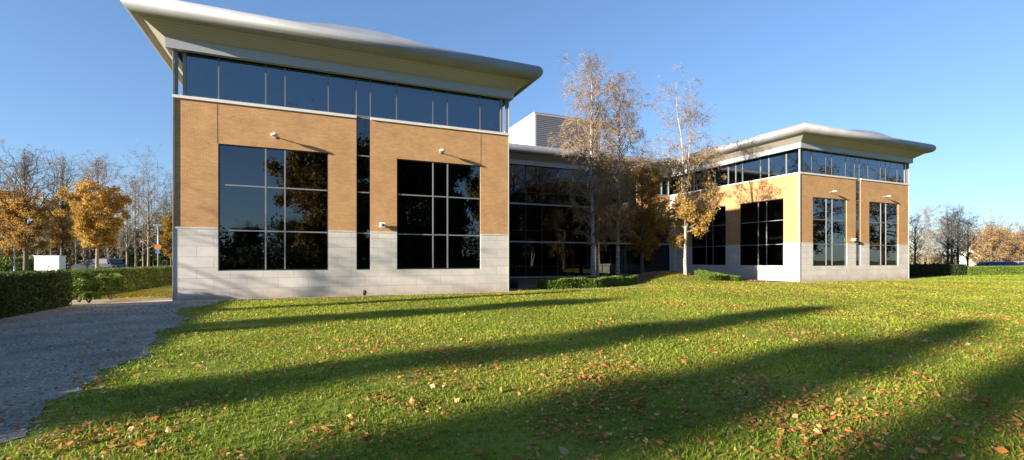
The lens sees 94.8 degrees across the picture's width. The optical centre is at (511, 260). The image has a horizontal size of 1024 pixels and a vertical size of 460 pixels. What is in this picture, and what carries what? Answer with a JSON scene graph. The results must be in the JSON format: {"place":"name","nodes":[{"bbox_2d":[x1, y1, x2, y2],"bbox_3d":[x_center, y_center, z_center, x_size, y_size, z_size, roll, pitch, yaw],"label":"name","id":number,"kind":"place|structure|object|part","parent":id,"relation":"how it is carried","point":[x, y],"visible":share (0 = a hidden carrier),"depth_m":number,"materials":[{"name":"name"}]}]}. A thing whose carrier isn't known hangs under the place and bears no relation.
{"place":"outdoors","nodes":[
{"label":"outdoors","id":0,"kind":"place"},
{"bbox_2d":[0,300,222,441],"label":"gravel drive","id":1,"kind":"structure","parent":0,"point":[36,366],"depth_m":8.95,"materials":[{"name":"grey gravel"}]},
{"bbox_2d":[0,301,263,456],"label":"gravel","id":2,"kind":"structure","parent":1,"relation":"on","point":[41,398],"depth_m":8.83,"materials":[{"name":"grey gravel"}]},
{"bbox_2d":[70,298,171,303],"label":"path","id":3,"kind":"structure","parent":0,"point":[125,300],"depth_m":18.62,"materials":[{"name":"beige concrete"}]},
{"bbox_2d":[67,270,105,301],"bbox_3d":[-16.866,1.018,18.342,1.764,1.321,1.732,0,0,-23],"label":"shrub","id":4,"kind":"object","parent":3,"relation":"on","point":[90,281],"visible":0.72,"depth_m":18.10,"materials":[{"name":"green plant"}]},
{"bbox_2d":[76,291,101,302],"bbox_3d":[-16.154,1.416,17.963,0.780,0.524,0.741,0,0,-23],"label":"shrub","id":5,"kind":"object","parent":3,"relation":"on","point":[87,295],"visible":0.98,"depth_m":17.82,"materials":[{"name":"green plant"}]},
{"bbox_2d":[93,273,135,299],"bbox_3d":[-16.561,1.091,19.416,1.620,1.174,1.629,0,0,-23],"label":"shrub","id":6,"kind":"object","parent":3,"relation":"on","point":[116,282],"visible":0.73,"depth_m":19.22,"materials":[{"name":"green plant"}]},
{"bbox_2d":[171,286,648,301],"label":"path","id":7,"kind":"structure","parent":0,"point":[365,295],"depth_m":21.18,"materials":[{"name":"grey concrete"}]},
{"bbox_2d":[0,271,1023,459],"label":"lawn","id":8,"kind":"structure","parent":0,"point":[574,448],"depth_m":6.14,"materials":[{"name":"green plant"}]},
{"bbox_2d":[0,208,15,268],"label":"bare tree","id":9,"kind":"object","parent":8,"relation":"on","point":[4,239],"visible":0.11,"depth_m":61.90,"materials":[{"name":"brown plant"}]},
{"bbox_2d":[13,242,15,270],"bbox_3d":[-48.637,-0.825,46.008,0.171,5.050,0.180,0,0,-23],"label":"lamp post","id":10,"kind":"object","parent":8,"relation":"on","point":[14,267],"visible":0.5,"depth_m":45.96,"materials":[{"name":"grey metal"}]},
{"bbox_2d":[0,151,36,257],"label":"autumn tree","id":11,"kind":"object","parent":8,"relation":"on","point":[8,253],"visible":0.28,"depth_m":46.30,"materials":[{"name":"brown plant"}]},
{"bbox_2d":[0,138,67,269],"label":"autumn tree","id":12,"kind":"object","parent":8,"relation":"on","point":[25,210],"visible":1,"depth_m":37.70,"materials":[{"name":"brown plant"}]},
{"bbox_2d":[27,214,50,256],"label":"bare tree","id":13,"kind":"object","parent":8,"relation":"on","point":[35,252],"visible":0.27,"depth_m":58.58,"materials":[{"name":"grey plant"}]},
{"bbox_2d":[38,225,59,255],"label":"bare tree","id":14,"kind":"object","parent":8,"relation":"on","point":[50,248],"visible":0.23,"depth_m":59.66,"materials":[{"name":"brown plant"}]},
{"bbox_2d":[34,256,65,270],"bbox_3d":[-45.156,0.620,46.003,2.150,2.100,1.000,0,0,-11],"label":"utility cabinet","id":15,"kind":"object","parent":8,"relation":"on","point":[42,263],"visible":0.59,"depth_m":45.61,"materials":[{"name":"white metal"}]},
{"bbox_2d":[27,145,89,255],"bbox_3d":[-48.148,-5.111,50.197,5.881,13.584,5.437,0,0,42],"label":"autumn tree","id":16,"kind":"object","parent":8,"relation":"on","point":[64,230],"visible":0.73,"depth_m":49.67,"materials":[{"name":"brown plant"}]},
{"bbox_2d":[66,219,84,263],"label":"bare tree","id":17,"kind":"object","parent":8,"relation":"on","point":[76,242],"visible":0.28,"depth_m":60.77,"materials":[{"name":"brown plant"}]},
{"bbox_2d":[79,237,90,260],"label":"bare tree","id":18,"kind":"object","parent":8,"relation":"on","point":[84,250],"visible":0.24,"depth_m":70.68,"materials":[{"name":"brown plant"}]},
{"bbox_2d":[51,151,133,267],"bbox_3d":[-30.029,-3.320,33.726,4.584,10.003,4.379,0,0,41],"label":"autumn tree","id":19,"kind":"object","parent":8,"relation":"on","point":[98,202],"visible":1,"depth_m":33.51,"materials":[{"name":"orange plant"}]},
{"bbox_2d":[67,258,127,269],"bbox_3d":[-44.010,0.700,50.009,4.830,1.888,2.047,0,0,-1],"label":"parked car","id":20,"kind":"object","parent":8,"relation":"on","point":[104,262],"visible":0.36,"depth_m":49.17,"materials":[{"name":"grey paint"}]},
{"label":"window","id":21,"kind":"part","parent":20,"relation":"part of","materials":[{"name":"grey glass"}]},
{"bbox_2d":[99,214,124,257],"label":"bare tree","id":22,"kind":"object","parent":8,"relation":"on","point":[108,251],"visible":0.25,"depth_m":57.30,"materials":[{"name":"grey plant"}]},
{"bbox_2d":[114,229,128,259],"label":"bare tree","id":23,"kind":"object","parent":8,"relation":"on","point":[120,244],"visible":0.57,"depth_m":66.27,"materials":[{"name":"grey plant"}]},
{"bbox_2d":[112,165,156,265],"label":"bare tree","id":24,"kind":"object","parent":8,"relation":"on","point":[127,227],"visible":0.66,"depth_m":59.00,"materials":[{"name":"grey plant"}]},
{"bbox_2d":[114,173,160,266],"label":"bare tree","id":25,"kind":"object","parent":8,"relation":"on","point":[136,232],"visible":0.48,"depth_m":63.91,"materials":[{"name":"grey plant"}]},
{"bbox_2d":[112,141,171,265],"bbox_3d":[-48.151,-7.083,62.183,7.714,17.529,7.027,0,0,34],"label":"bare tree","id":26,"kind":"object","parent":8,"relation":"on","point":[149,237],"visible":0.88,"depth_m":61.93,"materials":[{"name":"grey plant"}]},
{"bbox_2d":[128,202,156,266],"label":"bare tree","id":27,"kind":"object","parent":8,"relation":"on","point":[142,238],"visible":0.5,"depth_m":63.82,"materials":[{"name":"grey plant"}]},
{"bbox_2d":[137,194,170,253],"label":"bare tree","id":28,"kind":"object","parent":8,"relation":"on","point":[157,216],"visible":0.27,"depth_m":71.17,"materials":[{"name":"grey plant"}]},
{"bbox_2d":[153,224,162,265],"bbox_3d":[-35.368,-0.925,47.008,0.760,5.250,0.240,0,0,-23],"label":"lamp post","id":29,"kind":"object","parent":8,"relation":"on","point":[157,246],"visible":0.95,"depth_m":46.96,"materials":[{"name":"metal"}]},
{"bbox_2d":[147,195,171,265],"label":"bare tree","id":30,"kind":"object","parent":8,"relation":"on","point":[165,210],"visible":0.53,"depth_m":62.35,"materials":[{"name":"grey plant"}]},
{"bbox_2d":[149,168,171,235],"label":"bare tree","id":31,"kind":"object","parent":8,"relation":"on","point":[168,194],"visible":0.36,"depth_m":62.98,"materials":[{"name":"grey plant"}]},
{"bbox_2d":[152,221,170,265],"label":"evergreen tree","id":32,"kind":"object","parent":8,"relation":"on","point":[164,258],"visible":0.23,"depth_m":59.46,"materials":[{"name":"green plant"}]},
{"bbox_2d":[155,213,171,265],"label":"autumn tree","id":33,"kind":"object","parent":8,"relation":"on","point":[167,219],"visible":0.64,"depth_m":51.64,"materials":[{"name":"brown plant"}]},
{"bbox_2d":[509,271,792,288],"bbox_3d":[7.721,1.218,37.193,24.300,0.848,13.655,0,0,-23],"label":"planting bed","id":34,"kind":"object","parent":8,"relation":"on","point":[523,283],"visible":0.13,"depth_m":32.98,"materials":[{"name":"soil"}]},
{"bbox_2d":[509,279,517,287],"bbox_3d":[-0.432,1.407,27.649,1.442,0.645,1.229,0,0,-39],"label":"ground cover shrub","id":35,"kind":"object","parent":34,"relation":"on","point":[513,283],"visible":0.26,"depth_m":27.51,"materials":[{"name":"green plant"}]},
{"bbox_2d":[536,273,637,289],"bbox_3d":[4.835,1.280,28.583,7.470,0.866,1.808,0,0,-34],"label":"ground cover shrub","id":36,"kind":"object","parent":34,"relation":"on","point":[606,280],"visible":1,"depth_m":27.52,"materials":[{"name":"green plant"}]},
{"bbox_2d":[547,47,637,275],"bbox_3d":[5.825,-7.186,36.871,6.849,17.669,8.491,0,0,-23],"label":"birch tree","id":37,"kind":"object","parent":34,"relation":"on","point":[603,194],"visible":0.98,"depth_m":35.69,"materials":[{"name":"brown plant"}]},
{"bbox_2d":[572,150,616,276],"bbox_3d":[6.703,-3.644,38.328,4.032,10.647,3.693,0,0,27],"label":"birch tree","id":38,"kind":"object","parent":34,"relation":"on","point":[597,257],"visible":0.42,"depth_m":38.21,"materials":[{"name":"brown plant"}]},
{"bbox_2d":[569,72,663,274],"bbox_3d":[8.218,-6.598,37.842,6.839,16.493,7.087,0,0,-18],"label":"birch tree","id":39,"kind":"object","parent":34,"relation":"on","point":[617,232],"visible":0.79,"depth_m":37.00,"materials":[{"name":"brown plant"}]},
{"bbox_2d":[610,148,670,273],"bbox_3d":[11.133,-4.152,40.795,5.176,11.665,6.076,0,0,17],"label":"golden tree","id":40,"kind":"object","parent":34,"relation":"on","point":[640,246],"visible":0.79,"depth_m":40.21,"materials":[{"name":"brown plant"}]},
{"bbox_2d":[694,270,741,281],"bbox_3d":[14.723,1.116,33.709,3.578,0.994,1.538,0,0,-30],"label":"ground cover shrub","id":41,"kind":"object","parent":34,"relation":"on","point":[709,275],"visible":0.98,"depth_m":33.08,"materials":[{"name":"green plant"}]},
{"bbox_2d":[634,64,735,274],"bbox_3d":[12.840,-6.865,34.082,6.760,15.900,5.853,0,0,-23],"label":"birch tree","id":42,"kind":"object","parent":8,"relation":"on","point":[687,214],"visible":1,"depth_m":33.45,"materials":[{"name":"orange plant"}]},
{"bbox_2d":[909,228,918,259],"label":"pale bare tree","id":43,"kind":"object","parent":8,"relation":"on","point":[912,243],"visible":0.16,"depth_m":118.03,"materials":[{"name":"grey plant"}]},
{"bbox_2d":[909,238,920,262],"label":"pale bare tree","id":44,"kind":"object","parent":8,"relation":"on","point":[910,242],"visible":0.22,"depth_m":115.54,"materials":[{"name":"grey plant"}]},
{"bbox_2d":[909,214,930,263],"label":"bare tree","id":45,"kind":"object","parent":8,"relation":"on","point":[915,238],"visible":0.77,"depth_m":61.86,"materials":[{"name":"grey plant"}]},
{"bbox_2d":[913,225,936,263],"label":"pale bare tree","id":46,"kind":"object","parent":8,"relation":"on","point":[923,250],"visible":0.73,"depth_m":98.76,"materials":[{"name":"grey plant"}]},
{"bbox_2d":[909,199,948,262],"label":"pale bare tree","id":47,"kind":"object","parent":8,"relation":"on","point":[927,213],"visible":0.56,"depth_m":109.86,"materials":[{"name":"grey plant"}]},
{"bbox_2d":[918,225,939,263],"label":"pale bare tree","id":48,"kind":"object","parent":8,"relation":"on","point":[929,238],"visible":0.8,"depth_m":98.92,"materials":[{"name":"grey plant"}]},
{"bbox_2d":[925,228,941,253],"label":"pale bare tree","id":49,"kind":"object","parent":8,"relation":"on","point":[934,241],"visible":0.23,"depth_m":123.83,"materials":[{"name":"grey plant"}]},
{"bbox_2d":[909,263,965,276],"bbox_3d":[41.940,1.063,47.882,14.181,1.419,1.635,0,0,-26],"label":"hedge","id":50,"kind":"object","parent":8,"relation":"on","point":[923,270],"visible":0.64,"depth_m":47.64,"materials":[{"name":"green plant"}]},
{"bbox_2d":[933,217,956,260],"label":"pale bare tree","id":51,"kind":"object","parent":8,"relation":"on","point":[944,239],"visible":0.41,"depth_m":102.58,"materials":[{"name":"grey plant"}]},
{"bbox_2d":[934,233,956,263],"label":"pale bare tree","id":52,"kind":"object","parent":8,"relation":"on","point":[942,260],"visible":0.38,"depth_m":103.51,"materials":[{"name":"grey plant"}]},
{"bbox_2d":[930,210,967,263],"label":"bare tree","id":53,"kind":"object","parent":8,"relation":"on","point":[948,244],"visible":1,"depth_m":63.88,"materials":[{"name":"grey plant"}]},
{"bbox_2d":[928,215,974,263],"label":"bare tree","id":54,"kind":"object","parent":8,"relation":"on","point":[952,258],"visible":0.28,"depth_m":69.95,"materials":[{"name":"grey plant"}]},
{"bbox_2d":[936,202,979,263],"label":"bare tree","id":55,"kind":"object","parent":8,"relation":"on","point":[959,242],"visible":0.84,"depth_m":65.89,"materials":[{"name":"grey plant"}]},
{"bbox_2d":[955,216,988,265],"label":"bare tree","id":56,"kind":"object","parent":8,"relation":"on","point":[967,254],"visible":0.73,"depth_m":67.79,"materials":[{"name":"grey plant"}]},
{"bbox_2d":[956,248,993,265],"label":"bungalow","id":57,"kind":"object","parent":8,"relation":"on","point":[962,261],"visible":0.1,"depth_m":104.79,"materials":[{"name":"stone"}]},
{"bbox_2d":[975,261,994,265],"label":"parked car","id":58,"kind":"object","parent":8,"relation":"on","point":[984,263],"visible":0.09,"depth_m":69.72,"materials":[{"name":"blue paint"}]},
{"bbox_2d":[988,261,1023,265],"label":"parked car","id":59,"kind":"object","parent":8,"relation":"on","point":[1003,263],"visible":0.14,"depth_m":65.31,"materials":[{"name":"blue paint"}]},
{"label":"window","id":60,"kind":"part","parent":59,"relation":"part of","materials":[{"name":"grey glass"}]},
{"bbox_2d":[0,0,1023,255],"label":"sky","id":61,"kind":"structure","parent":0,"point":[80,76],"materials":[{"name":"blue"}]},
{"bbox_2d":[746,279,901,282],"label":"path","id":62,"kind":"structure","parent":0,"point":[831,281],"depth_m":35.97,"materials":[{"name":"grey concrete"}]},
{"label":"car park","id":63,"kind":"structure","parent":0,"visible":0},
{"bbox_2d":[953,217,1006,265],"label":"russet tree","id":64,"kind":"object","parent":63,"relation":"on","point":[977,260],"visible":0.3,"depth_m":97.63,"materials":[{"name":"brown plant"}]},
{"bbox_2d":[970,211,1018,260],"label":"russet tree","id":65,"kind":"object","parent":63,"relation":"on","point":[993,231],"visible":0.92,"depth_m":91.42,"materials":[{"name":"brown plant"}]},
{"bbox_2d":[981,221,1023,260],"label":"russet tree","id":66,"kind":"object","parent":63,"relation":"on","point":[1017,245],"visible":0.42,"depth_m":94.97,"materials":[{"name":"brown plant"}]},
{"bbox_2d":[994,213,1023,260],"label":"russet tree","id":67,"kind":"object","parent":63,"relation":"on","point":[1016,254],"visible":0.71,"depth_m":93.91,"materials":[{"name":"brown plant"}]},
{"bbox_3d":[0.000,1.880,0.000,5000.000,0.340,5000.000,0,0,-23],"label":"ground","id":68,"kind":"structure","parent":0,"visible":0},
{"bbox_2d":[0,269,72,318],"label":"hedge","id":69,"kind":"object","parent":68,"relation":"on","point":[23,292],"visible":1,"depth_m":14.70,"materials":[{"name":"green plant"}]},
{"bbox_2d":[0,252,72,271],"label":"undergrowth","id":70,"kind":"object","parent":68,"relation":"on","point":[7,263],"visible":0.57,"depth_m":60.53,"materials":[{"name":"green plant"}]},
{"bbox_2d":[0,171,171,269],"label":"undergrowth","id":71,"kind":"object","parent":68,"relation":"on","point":[69,255],"visible":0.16,"depth_m":74.45,"materials":[{"name":"brown plant"}]},
{"bbox_2d":[47,265,171,299],"bbox_3d":[-22.345,1.029,29.182,1.406,1.409,20.871,0,0,-21],"label":"hedge","id":72,"kind":"object","parent":68,"relation":"on","point":[144,277],"visible":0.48,"depth_m":25.97,"materials":[{"name":"green plant"}]},
{"bbox_2d":[0,270,1023,459],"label":"fallen leaves","id":73,"kind":"object","parent":68,"relation":"on","point":[1001,449],"visible":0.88,"depth_m":5.73,"materials":[{"name":"brown plant"}]},
{"bbox_2d":[120,0,935,300],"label":"office building","id":74,"kind":"structure","parent":68,"relation":"on","point":[366,125],"depth_m":22.72,"materials":[{"name":"brick"}]},
{"bbox_2d":[218,144,327,270],"bbox_3d":[-10.292,-2.200,20.486,4.270,5.300,0.084,0,0,-23],"label":"window","id":75,"kind":"structure","parent":74,"relation":"in","point":[273,203],"depth_m":20.42,"materials":[{"name":"grey glass"}]},
{"bbox_2d":[271,133,278,138],"bbox_3d":[-10.168,-5.345,20.161,0.320,0.170,0.522,0,0,-23],"label":"wall light","id":76,"kind":"object","parent":74,"relation":"attached to","point":[275,135],"visible":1,"depth_m":20.01,"materials":[{"name":"metal"}]},
{"bbox_2d":[174,51,507,132],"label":"clerestory window","id":77,"kind":"structure","parent":74,"relation":"in","point":[203,76],"depth_m":21.41,"materials":[{"name":"grey"}]},
{"bbox_2d":[356,117,369,269],"bbox_3d":[-6.929,-3.100,21.931,0.630,7.100,0.080,0,0,-23],"label":"slot window","id":78,"kind":"structure","parent":74,"relation":"in","point":[362,123],"depth_m":21.91,"materials":[{"name":"grey glass"}]},
{"bbox_2d":[380,222,385,227],"bbox_3d":[-6.060,-1.640,22.024,0.260,0.220,0.360,0,0,-23],"label":"security camera","id":79,"kind":"object","parent":74,"relation":"attached to","point":[383,224],"visible":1,"depth_m":21.87,"materials":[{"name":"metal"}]},
{"bbox_2d":[397,159,479,268],"bbox_3d":[-3.587,-2.200,23.385,4.240,5.300,0.084,0,0,-23],"label":"window","id":80,"kind":"structure","parent":74,"relation":"in","point":[438,203],"depth_m":23.33,"materials":[{"name":"grey glass"}]},
{"bbox_2d":[692,206,725,264],"bbox_3d":[18.310,-2.200,43.790,0.084,5.300,4.050,0,0,-23],"label":"window","id":81,"kind":"structure","parent":74,"relation":"in","point":[710,249],"depth_m":43.37,"materials":[{"name":"grey glass"}]},
{"bbox_2d":[740,198,782,265],"bbox_3d":[20.513,-2.200,38.696,0.084,5.300,4.050,0,0,-23],"label":"window","id":82,"kind":"structure","parent":74,"relation":"in","point":[761,222],"depth_m":38.59,"materials":[{"name":"grey glass"}]},
{"bbox_2d":[669,148,907,194],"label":"clerestory window","id":83,"kind":"structure","parent":74,"relation":"in","point":[817,162],"depth_m":38.85,"materials":[{"name":"grey"}]},
{"bbox_2d":[813,197,845,265],"bbox_3d":[24.961,-2.200,37.039,4.103,5.300,0.084,0,0,-23],"label":"window","id":84,"kind":"structure","parent":74,"relation":"in","point":[829,215],"depth_m":37.05,"materials":[{"name":"grey"}]},
{"bbox_2d":[856,179,859,265],"bbox_3d":[28.192,-3.100,38.427,0.605,7.100,0.080,0,0,-23],"label":"slot window","id":85,"kind":"structure","parent":74,"relation":"in","point":[857,180],"depth_m":38.44,"materials":[{"name":"grey glass"}]},
{"bbox_2d":[869,202,897,264],"bbox_3d":[31.404,-2.200,39.825,4.074,5.300,0.084,0,0,-23],"label":"window","id":86,"kind":"structure","parent":74,"relation":"in","point":[883,217],"depth_m":39.85,"materials":[{"name":"grey"}]},
{"bbox_2d":[909,248,954,263],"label":"undergrowth","id":87,"kind":"object","parent":68,"relation":"on","point":[937,261],"visible":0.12,"depth_m":114.41,"materials":[{"name":"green plant"}]},
{"bbox_2d":[966,265,1023,274],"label":"hedge","id":88,"kind":"object","parent":68,"relation":"on","point":[994,270],"visible":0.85,"depth_m":51.56,"materials":[{"name":"green plant"}]}
]}

